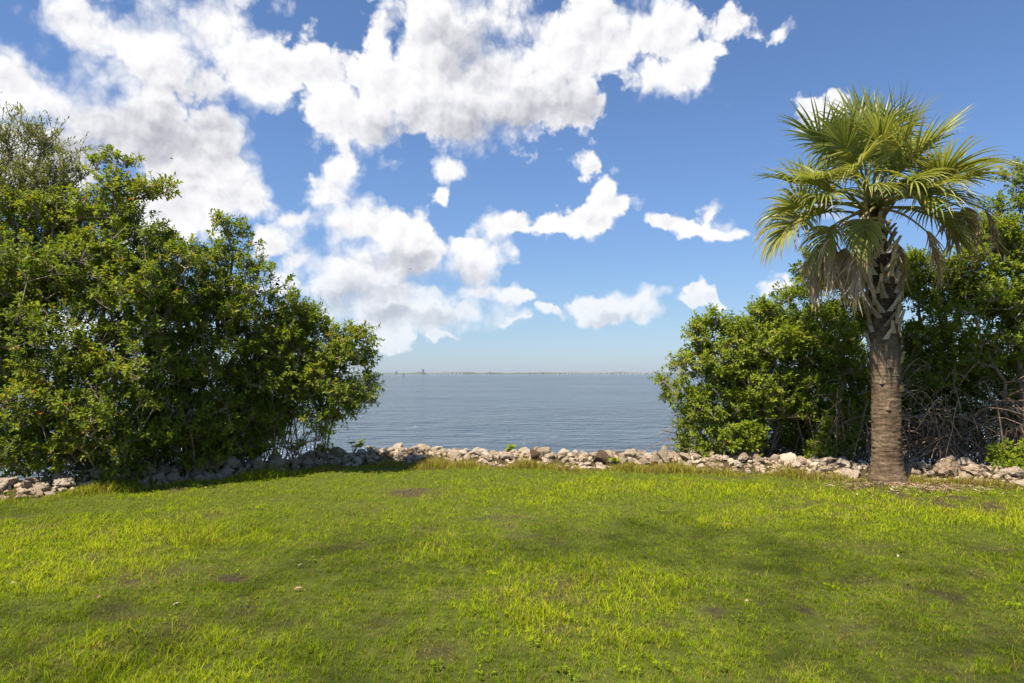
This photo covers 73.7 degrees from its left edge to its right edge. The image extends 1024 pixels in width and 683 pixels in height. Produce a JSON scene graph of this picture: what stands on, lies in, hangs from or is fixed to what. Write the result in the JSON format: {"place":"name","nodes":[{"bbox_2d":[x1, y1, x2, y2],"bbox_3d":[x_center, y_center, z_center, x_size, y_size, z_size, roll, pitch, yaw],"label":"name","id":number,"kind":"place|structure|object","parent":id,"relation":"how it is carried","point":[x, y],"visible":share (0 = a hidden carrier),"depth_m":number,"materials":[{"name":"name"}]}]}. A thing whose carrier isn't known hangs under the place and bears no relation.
{"place":"outdoors","nodes":[
{"label":"outdoors","id":0,"kind":"place"},
{"bbox_2d":[0,374,1017,479],"bbox_3d":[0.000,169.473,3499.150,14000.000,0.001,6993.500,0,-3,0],"label":"water","id":1,"kind":"structure","parent":0,"point":[557,413],"depth_m":37.58,"materials":[{"name":"blue liquid"}]},
{"bbox_2d":[0,451,1023,682],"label":"ground","id":2,"kind":"structure","parent":0,"point":[227,577],"depth_m":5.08,"materials":[{"name":"green plant"}]},
{"bbox_2d":[0,476,18,488],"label":"rock","id":3,"kind":"object","parent":2,"relation":"on","point":[6,482],"visible":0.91,"depth_m":8.78,"materials":[{"name":"stone"}]},
{"bbox_2d":[20,480,30,488],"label":"rock","id":4,"kind":"object","parent":2,"relation":"on","point":[26,484],"visible":0.96,"depth_m":8.81,"materials":[{"name":"grey stone"}]},
{"bbox_2d":[23,477,39,483],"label":"rock","id":5,"kind":"object","parent":2,"relation":"on","point":[33,480],"visible":0.69,"depth_m":8.99,"materials":[{"name":"grey stone"}]},
{"bbox_2d":[28,481,49,495],"bbox_3d":[-6.183,1.986,8.886,0.286,0.270,0.280,1,14,-4],"label":"rock","id":6,"kind":"object","parent":2,"relation":"on","point":[39,485],"visible":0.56,"depth_m":8.86,"materials":[{"name":"stone"}]},
{"bbox_2d":[52,479,61,488],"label":"rock","id":7,"kind":"object","parent":2,"relation":"on","point":[56,482],"visible":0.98,"depth_m":9.05,"materials":[{"name":"stone"}]},
{"bbox_2d":[52,472,64,480],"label":"rock","id":8,"kind":"object","parent":2,"relation":"on","point":[58,475],"visible":0.7,"depth_m":9.19,"materials":[{"name":"grey stone"}]},
{"bbox_2d":[0,92,120,408],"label":"buttonwood tree","id":9,"kind":"object","parent":2,"relation":"on","point":[32,174],"visible":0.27,"depth_m":10.21,"materials":[{"name":"green plant"}]},
{"bbox_2d":[59,477,75,486],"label":"rock","id":10,"kind":"object","parent":2,"relation":"on","point":[67,481],"visible":0.92,"depth_m":9.13,"materials":[{"name":"stone"}]},
{"bbox_2d":[90,468,103,476],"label":"rock","id":11,"kind":"object","parent":2,"relation":"on","point":[95,472],"visible":0.49,"depth_m":9.51,"materials":[{"name":"stone"}]},
{"bbox_2d":[0,144,223,485],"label":"mangrove tree","id":12,"kind":"object","parent":2,"relation":"on","point":[81,417],"visible":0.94,"depth_m":9.47,"materials":[{"name":"green plant"}]},
{"bbox_2d":[107,473,121,481],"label":"rock","id":13,"kind":"object","parent":2,"relation":"on","point":[115,476],"visible":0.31,"depth_m":9.49,"materials":[{"name":"stone"}]},
{"bbox_2d":[142,465,157,474],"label":"rock","id":14,"kind":"object","parent":2,"relation":"on","point":[152,471],"visible":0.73,"depth_m":9.87,"materials":[{"name":"grey stone"}]},
{"bbox_2d":[155,472,164,479],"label":"rock","id":15,"kind":"object","parent":2,"relation":"on","point":[159,475],"visible":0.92,"depth_m":9.87,"materials":[{"name":"grey stone"}]},
{"bbox_2d":[158,465,169,470],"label":"rock","id":16,"kind":"object","parent":2,"relation":"on","point":[163,467],"visible":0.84,"depth_m":10.05,"materials":[{"name":"grey stone"}]},
{"bbox_2d":[166,471,179,481],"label":"rock","id":17,"kind":"object","parent":2,"relation":"on","point":[172,475],"visible":0.91,"depth_m":9.95,"materials":[{"name":"grey stone"}]},
{"bbox_2d":[53,208,311,474],"bbox_3d":[-5.431,0.527,11.378,3.998,5.275,2.954,-3,-4,44],"label":"mangrove tree","id":18,"kind":"object","parent":2,"relation":"on","point":[228,301],"visible":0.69,"depth_m":10.52,"materials":[{"name":"green plant"}]},
{"bbox_2d":[190,464,205,479],"bbox_3d":[-4.728,1.968,10.240,0.212,0.223,0.380,19,8,10],"label":"rock","id":19,"kind":"object","parent":2,"relation":"on","point":[195,472],"visible":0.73,"depth_m":10.18,"materials":[{"name":"grey stone"}]},
{"bbox_2d":[195,474,206,481],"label":"rock","id":20,"kind":"object","parent":2,"relation":"on","point":[199,477],"visible":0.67,"depth_m":10.06,"materials":[{"name":"grey stone"}]},
{"bbox_2d":[204,473,215,480],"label":"rock","id":21,"kind":"object","parent":2,"relation":"on","point":[208,476],"visible":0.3,"depth_m":10.21,"materials":[{"name":"grey stone"}]},
{"bbox_2d":[215,469,231,476],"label":"rock","id":22,"kind":"object","parent":2,"relation":"on","point":[227,473],"visible":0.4,"depth_m":10.37,"materials":[{"name":"grey stone"}]},
{"bbox_2d":[219,467,234,472],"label":"rock","id":23,"kind":"object","parent":2,"relation":"on","point":[224,469],"visible":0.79,"depth_m":10.44,"materials":[{"name":"grey stone"}]},
{"bbox_2d":[222,456,239,467],"bbox_3d":[-4.408,1.919,10.677,0.268,0.218,0.261,9,14,1],"label":"rock","id":24,"kind":"object","parent":2,"relation":"on","point":[234,461],"visible":0.69,"depth_m":10.64,"materials":[{"name":"stone"}]},
{"bbox_2d":[252,456,264,466],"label":"rock","id":25,"kind":"object","parent":2,"relation":"on","point":[258,460],"visible":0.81,"depth_m":10.84,"materials":[{"name":"grey stone"}]},
{"bbox_2d":[148,296,385,469],"bbox_3d":[-4.264,1.177,11.396,4.454,3.876,1.952,-1,-3,12],"label":"mangrove tree","id":26,"kind":"object","parent":2,"relation":"on","point":[296,376],"visible":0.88,"depth_m":11.00,"materials":[{"name":"green plant"}]},
{"bbox_2d":[270,457,286,465],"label":"rock","id":27,"kind":"object","parent":2,"relation":"on","point":[279,460],"visible":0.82,"depth_m":11.12,"materials":[{"name":"stone"}]},
{"bbox_2d":[290,457,302,464],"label":"rock","id":28,"kind":"object","parent":2,"relation":"on","point":[296,461],"visible":0.75,"depth_m":11.33,"materials":[{"name":"stone"}]},
{"bbox_2d":[285,441,307,456],"bbox_3d":[-3.726,1.860,11.807,0.414,0.292,0.270,0,-3,0],"label":"mangrove seedling","id":29,"kind":"object","parent":2,"relation":"on","point":[300,445],"visible":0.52,"depth_m":11.81,"materials":[{"name":"green plant"}]},
{"bbox_2d":[302,450,313,458],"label":"rock","id":30,"kind":"object","parent":2,"relation":"on","point":[308,454],"visible":0.65,"depth_m":11.65,"materials":[{"name":"stone"}]},
{"bbox_2d":[302,459,318,465],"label":"rock","id":31,"kind":"object","parent":2,"relation":"on","point":[307,462],"visible":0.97,"depth_m":11.46,"materials":[{"name":"grey stone"}]},
{"bbox_2d":[315,450,327,458],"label":"rock","id":32,"kind":"object","parent":2,"relation":"on","point":[321,454],"visible":0.86,"depth_m":11.79,"materials":[{"name":"grey stone"}]},
{"bbox_2d":[316,443,331,451],"bbox_3d":[-3.302,1.889,11.920,0.313,0.247,0.248,-2,-3,30],"label":"mangrove seedling","id":33,"kind":"object","parent":2,"relation":"on","point":[323,449],"visible":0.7,"depth_m":11.89,"materials":[{"name":"green plant"}]},
{"bbox_2d":[333,457,341,464],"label":"rock","id":34,"kind":"object","parent":2,"relation":"on","point":[337,459],"visible":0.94,"depth_m":11.76,"materials":[{"name":"stone"}]},
{"bbox_2d":[328,446,347,456],"bbox_3d":[-3.062,1.979,12.006,0.342,0.218,0.289,-2,-30,11],"label":"rock","id":35,"kind":"object","parent":2,"relation":"on","point":[337,451],"visible":0.73,"depth_m":11.92,"materials":[{"name":"stone"}]},
{"bbox_2d":[347,439,363,452],"bbox_3d":[-2.853,1.944,12.519,0.334,0.293,0.300,0,-3,0],"label":"mangrove seedling","id":36,"kind":"object","parent":2,"relation":"on","point":[359,444],"visible":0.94,"depth_m":12.52,"materials":[{"name":"green plant"}]},
{"bbox_2d":[352,456,361,462],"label":"rock","id":37,"kind":"object","parent":2,"relation":"on","point":[355,459],"visible":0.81,"depth_m":11.93,"materials":[{"name":"stone"}]},
{"bbox_2d":[357,449,367,455],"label":"rock","id":38,"kind":"object","parent":2,"relation":"on","point":[362,452],"visible":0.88,"depth_m":12.27,"materials":[{"name":"stone"}]},
{"bbox_2d":[368,446,379,454],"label":"rock","id":39,"kind":"object","parent":2,"relation":"on","point":[374,450],"visible":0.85,"depth_m":12.40,"materials":[{"name":"stone"}]},
{"bbox_2d":[393,442,402,447],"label":"rock","id":40,"kind":"object","parent":2,"relation":"on","point":[397,445],"visible":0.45,"depth_m":13.03,"materials":[{"name":"stone"}]},
{"bbox_2d":[396,451,403,458],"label":"rock","id":41,"kind":"object","parent":2,"relation":"on","point":[400,455],"visible":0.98,"depth_m":12.39,"materials":[{"name":"stone"}]},
{"bbox_2d":[413,445,425,453],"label":"rock","id":42,"kind":"object","parent":2,"relation":"on","point":[418,448],"visible":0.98,"depth_m":12.41,"materials":[{"name":"stone"}]},
{"bbox_2d":[413,454,425,459],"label":"rock","id":43,"kind":"object","parent":2,"relation":"on","point":[420,456],"visible":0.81,"depth_m":12.13,"materials":[{"name":"stone"}]},
{"bbox_2d":[437,448,447,453],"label":"rock","id":44,"kind":"object","parent":2,"relation":"on","point":[443,450],"visible":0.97,"depth_m":12.29,"materials":[{"name":"stone"}]},
{"bbox_2d":[450,451,459,460],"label":"rock","id":45,"kind":"object","parent":2,"relation":"on","point":[454,454],"visible":0.9,"depth_m":12.13,"materials":[{"name":"stone"}]},
{"bbox_2d":[472,447,482,455],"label":"rock","id":46,"kind":"object","parent":2,"relation":"on","point":[477,451],"visible":0.91,"depth_m":12.25,"materials":[{"name":"stone"}]},
{"bbox_2d":[481,455,489,461],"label":"rock","id":47,"kind":"object","parent":2,"relation":"on","point":[487,458],"visible":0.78,"depth_m":11.99,"materials":[{"name":"stone"}]},
{"bbox_2d":[500,451,509,458],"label":"rock","id":48,"kind":"object","parent":2,"relation":"on","point":[503,454],"visible":0.98,"depth_m":12.09,"materials":[{"name":"stone"}]},
{"bbox_2d":[505,444,514,451],"bbox_3d":[-0.017,1.982,12.514,0.254,0.213,0.236,0,-3,0],"label":"mangrove seedling","id":49,"kind":"object","parent":2,"relation":"on","point":[512,446],"visible":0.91,"depth_m":12.50,"materials":[{"name":"green plant"}]},
{"bbox_2d":[0,448,1023,506],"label":"dry weeds","id":50,"kind":"object","parent":2,"relation":"on","point":[106,486],"visible":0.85,"depth_m":10.81,"materials":[{"name":"green plant"}]},
{"bbox_2d":[1,447,1023,498],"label":"limestone rubble","id":51,"kind":"object","parent":2,"relation":"on","point":[21,492],"visible":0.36,"depth_m":11.17,"materials":[{"name":"beige stone"}]},
{"bbox_2d":[907,443,960,462],"bbox_3d":[6.757,1.784,10.929,0.872,0.314,0.037,0,-3,-2],"label":"driftwood branch","id":52,"kind":"object","parent":51,"relation":"on","point":[929,452],"visible":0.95,"depth_m":10.92,"materials":[{"name":"brown wood"}]},
{"bbox_2d":[8,465,1021,640],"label":"fallen leaves","id":53,"kind":"object","parent":2,"relation":"on","point":[725,523],"visible":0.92,"depth_m":9.16,"materials":[{"name":"brown plant"}]},
{"bbox_2d":[517,447,529,452],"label":"rock","id":54,"kind":"object","parent":2,"relation":"on","point":[522,449],"visible":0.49,"depth_m":12.52,"materials":[{"name":"stone"}]},
{"bbox_2d":[530,448,540,459],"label":"rock","id":55,"kind":"object","parent":2,"relation":"on","point":[535,454],"visible":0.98,"depth_m":11.98,"materials":[{"name":"beige stone"}]},
{"bbox_2d":[537,448,549,458],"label":"rock","id":56,"kind":"object","parent":2,"relation":"on","point":[542,452],"visible":0.59,"depth_m":12.16,"materials":[{"name":"stone"}]},
{"bbox_2d":[544,453,554,459],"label":"rock","id":57,"kind":"object","parent":2,"relation":"on","point":[549,455],"visible":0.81,"depth_m":11.99,"materials":[{"name":"stone"}]},
{"bbox_2d":[558,448,569,453],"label":"rock","id":58,"kind":"object","parent":2,"relation":"on","point":[563,450],"visible":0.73,"depth_m":12.14,"materials":[{"name":"stone"}]},
{"bbox_2d":[593,450,609,464],"bbox_3d":[1.541,1.976,11.657,0.290,0.217,0.293,13,-1,20],"label":"rock","id":59,"kind":"object","parent":2,"relation":"on","point":[602,456],"visible":1,"depth_m":11.60,"materials":[{"name":"beige stone"}]},
{"bbox_2d":[606,450,614,457],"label":"rock","id":60,"kind":"object","parent":2,"relation":"on","point":[610,453],"visible":0.38,"depth_m":11.78,"materials":[{"name":"stone"}]},
{"bbox_2d":[609,457,619,465],"bbox_3d":[1.726,2.017,11.492,0.231,0.152,0.184,-1,-3,18],"label":"mangrove seedling","id":61,"kind":"object","parent":2,"relation":"on","point":[614,460],"visible":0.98,"depth_m":11.50,"materials":[{"name":"green plant"}]},
{"bbox_2d":[617,457,627,464],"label":"rock","id":62,"kind":"object","parent":2,"relation":"on","point":[623,460],"visible":0.67,"depth_m":11.47,"materials":[{"name":"stone"}]},
{"bbox_2d":[623,449,637,458],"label":"rock","id":63,"kind":"object","parent":2,"relation":"on","point":[630,453],"visible":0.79,"depth_m":11.73,"materials":[{"name":"stone"}]},
{"bbox_2d":[631,448,645,457],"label":"rock","id":64,"kind":"object","parent":2,"relation":"on","point":[639,453],"visible":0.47,"depth_m":11.86,"materials":[{"name":"stone"}]},
{"bbox_2d":[641,457,649,465],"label":"rock","id":65,"kind":"object","parent":2,"relation":"on","point":[645,461],"visible":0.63,"depth_m":11.45,"materials":[{"name":"stone"}]},
{"bbox_2d":[650,455,659,461],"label":"rock","id":66,"kind":"object","parent":2,"relation":"on","point":[656,458],"visible":0.91,"depth_m":11.62,"materials":[{"name":"stone"}]},
{"bbox_2d":[658,445,669,462],"bbox_3d":[2.567,1.913,11.638,0.173,0.298,0.255,0,-3,-8],"label":"rock","id":67,"kind":"object","parent":2,"relation":"on","point":[663,455],"visible":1,"depth_m":11.56,"materials":[{"name":"stone"}]},
{"bbox_2d":[679,452,690,460],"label":"rock","id":68,"kind":"object","parent":2,"relation":"on","point":[685,456],"visible":0.88,"depth_m":11.77,"materials":[{"name":"stone"}]},
{"bbox_2d":[692,453,702,459],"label":"rock","id":69,"kind":"object","parent":2,"relation":"on","point":[696,456],"visible":0.92,"depth_m":11.69,"materials":[{"name":"grey stone"}]},
{"bbox_2d":[737,452,748,461],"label":"rock","id":70,"kind":"object","parent":2,"relation":"on","point":[743,456],"visible":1,"depth_m":11.43,"materials":[{"name":"stone"}]},
{"bbox_2d":[718,418,771,457],"bbox_3d":[4.032,1.749,11.860,0.934,0.873,1.045,0,-3,0],"label":"mangrove sapling","id":71,"kind":"object","parent":2,"relation":"on","point":[738,445],"visible":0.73,"depth_m":11.62,"materials":[{"name":"green plant"}]},
{"bbox_2d":[737,451,754,459],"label":"rock","id":72,"kind":"object","parent":2,"relation":"on","point":[751,454],"visible":0.52,"depth_m":11.58,"materials":[{"name":"stone"}]},
{"bbox_2d":[642,277,865,460],"bbox_3d":[4.492,1.077,12.911,4.261,4.414,3.129,0,-3,0],"label":"mangrove tree","id":73,"kind":"object","parent":2,"relation":"on","point":[782,391],"visible":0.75,"depth_m":12.08,"materials":[{"name":"green plant"}]},
{"bbox_2d":[753,454,764,463],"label":"rock","id":74,"kind":"object","parent":2,"relation":"on","point":[759,458],"visible":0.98,"depth_m":11.36,"materials":[{"name":"stone"}]},
{"bbox_2d":[768,454,779,461],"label":"rock","id":75,"kind":"object","parent":2,"relation":"on","point":[774,457],"visible":0.93,"depth_m":11.32,"materials":[{"name":"stone"}]},
{"bbox_2d":[777,452,796,462],"bbox_3d":[4.515,2.054,11.405,0.448,0.398,0.487,0,-3,6],"label":"rock","id":76,"kind":"object","parent":2,"relation":"on","point":[789,456],"visible":0.27,"depth_m":11.30,"materials":[{"name":"stone"}]},
{"bbox_2d":[790,462,801,468],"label":"rock","id":77,"kind":"object","parent":2,"relation":"on","point":[798,465],"visible":0.84,"depth_m":10.95,"materials":[{"name":"stone"}]},
{"bbox_2d":[796,456,806,464],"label":"rock","id":78,"kind":"object","parent":2,"relation":"on","point":[802,460],"visible":0.69,"depth_m":11.04,"materials":[{"name":"stone"}]},
{"bbox_2d":[817,465,833,472],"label":"rock","id":79,"kind":"object","parent":2,"relation":"on","point":[824,468],"visible":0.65,"depth_m":10.80,"materials":[{"name":"stone"}]},
{"bbox_2d":[819,457,833,465],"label":"rock","id":80,"kind":"object","parent":2,"relation":"on","point":[825,460],"visible":0.88,"depth_m":11.12,"materials":[{"name":"stone"}]},
{"bbox_2d":[801,407,866,460],"bbox_3d":[5.560,1.731,11.825,1.196,1.229,1.089,0,-3,0],"label":"mangrove sapling","id":81,"kind":"object","parent":2,"relation":"on","point":[810,451],"visible":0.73,"depth_m":11.66,"materials":[{"name":"green plant"}]},
{"bbox_2d":[836,458,849,465],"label":"rock","id":82,"kind":"object","parent":2,"relation":"on","point":[840,461],"visible":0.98,"depth_m":11.04,"materials":[{"name":"stone"}]},
{"bbox_2d":[842,468,859,479],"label":"rock","id":83,"kind":"object","parent":2,"relation":"on","point":[853,473],"visible":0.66,"depth_m":10.65,"materials":[{"name":"stone"}]},
{"bbox_2d":[748,80,1023,483],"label":"palm tree","id":84,"kind":"object","parent":2,"relation":"on","point":[876,141],"visible":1,"depth_m":10.18,"materials":[{"name":"green plant"}]},
{"bbox_2d":[766,244,1023,465],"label":"mangrove tree","id":85,"kind":"object","parent":2,"relation":"on","point":[914,337],"visible":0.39,"depth_m":12.31,"materials":[{"name":"green plant"}]},
{"bbox_2d":[792,478,1022,495],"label":"palm litter","id":86,"kind":"object","parent":2,"relation":"on","point":[933,486],"visible":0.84,"depth_m":9.74,"materials":[{"name":"brown plant"}]},
{"bbox_2d":[904,463,914,474],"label":"rock","id":87,"kind":"object","parent":2,"relation":"on","point":[909,466],"visible":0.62,"depth_m":10.47,"materials":[{"name":"stone"}]},
{"bbox_2d":[916,461,926,467],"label":"rock","id":88,"kind":"object","parent":2,"relation":"on","point":[922,464],"visible":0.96,"depth_m":10.62,"materials":[{"name":"grey stone"}]},
{"bbox_2d":[926,470,937,475],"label":"rock","id":89,"kind":"object","parent":2,"relation":"on","point":[931,473],"visible":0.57,"depth_m":10.33,"materials":[{"name":"stone"}]},
{"bbox_2d":[853,156,1023,464],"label":"mangrove tree","id":90,"kind":"object","parent":2,"relation":"on","point":[996,295],"visible":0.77,"depth_m":11.90,"materials":[{"name":"green plant"}]},
{"bbox_2d":[932,457,960,478],"bbox_3d":[6.615,1.937,10.324,0.481,0.407,0.321,13,-1,-16],"label":"rock","id":91,"kind":"object","parent":2,"relation":"on","point":[948,466],"visible":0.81,"depth_m":10.25,"materials":[{"name":"grey stone"}]},
{"bbox_2d":[957,457,975,465],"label":"rock","id":92,"kind":"object","parent":2,"relation":"on","point":[963,461],"visible":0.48,"depth_m":10.53,"materials":[{"name":"stone"}]},
{"bbox_2d":[959,471,973,480],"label":"rock","id":93,"kind":"object","parent":2,"relation":"on","point":[961,474],"visible":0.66,"depth_m":10.10,"materials":[{"name":"grey stone"}]},
{"bbox_2d":[962,467,983,475],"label":"rock","id":94,"kind":"object","parent":2,"relation":"on","point":[975,472],"visible":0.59,"depth_m":10.07,"materials":[{"name":"grey stone"}]},
{"bbox_2d":[978,464,990,471],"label":"rock","id":95,"kind":"object","parent":2,"relation":"on","point":[983,466],"visible":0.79,"depth_m":10.17,"materials":[{"name":"stone"}]},
{"bbox_2d":[996,470,1007,476],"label":"rock","id":96,"kind":"object","parent":2,"relation":"on","point":[1001,473],"visible":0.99,"depth_m":9.97,"materials":[{"name":"stone"}]},
{"bbox_2d":[982,437,1023,469],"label":"mangrove sapling","id":97,"kind":"object","parent":2,"relation":"on","point":[1008,456],"visible":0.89,"depth_m":10.33,"materials":[{"name":"green plant"}]},
{"bbox_2d":[1001,466,1023,477],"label":"rock","id":98,"kind":"object","parent":2,"relation":"on","point":[1014,471],"visible":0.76,"depth_m":9.95,"materials":[{"name":"stone"}]},
{"bbox_2d":[0,0,1023,372],"label":"sky","id":99,"kind":"structure","parent":0,"point":[561,185],"materials":[{"name":"blue"}]},
{"bbox_2d":[43,372,1007,373],"bbox_3d":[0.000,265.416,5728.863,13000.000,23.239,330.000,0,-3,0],"label":"shore","id":100,"kind":"structure","parent":0,"point":[499,373],"depth_m":5582.52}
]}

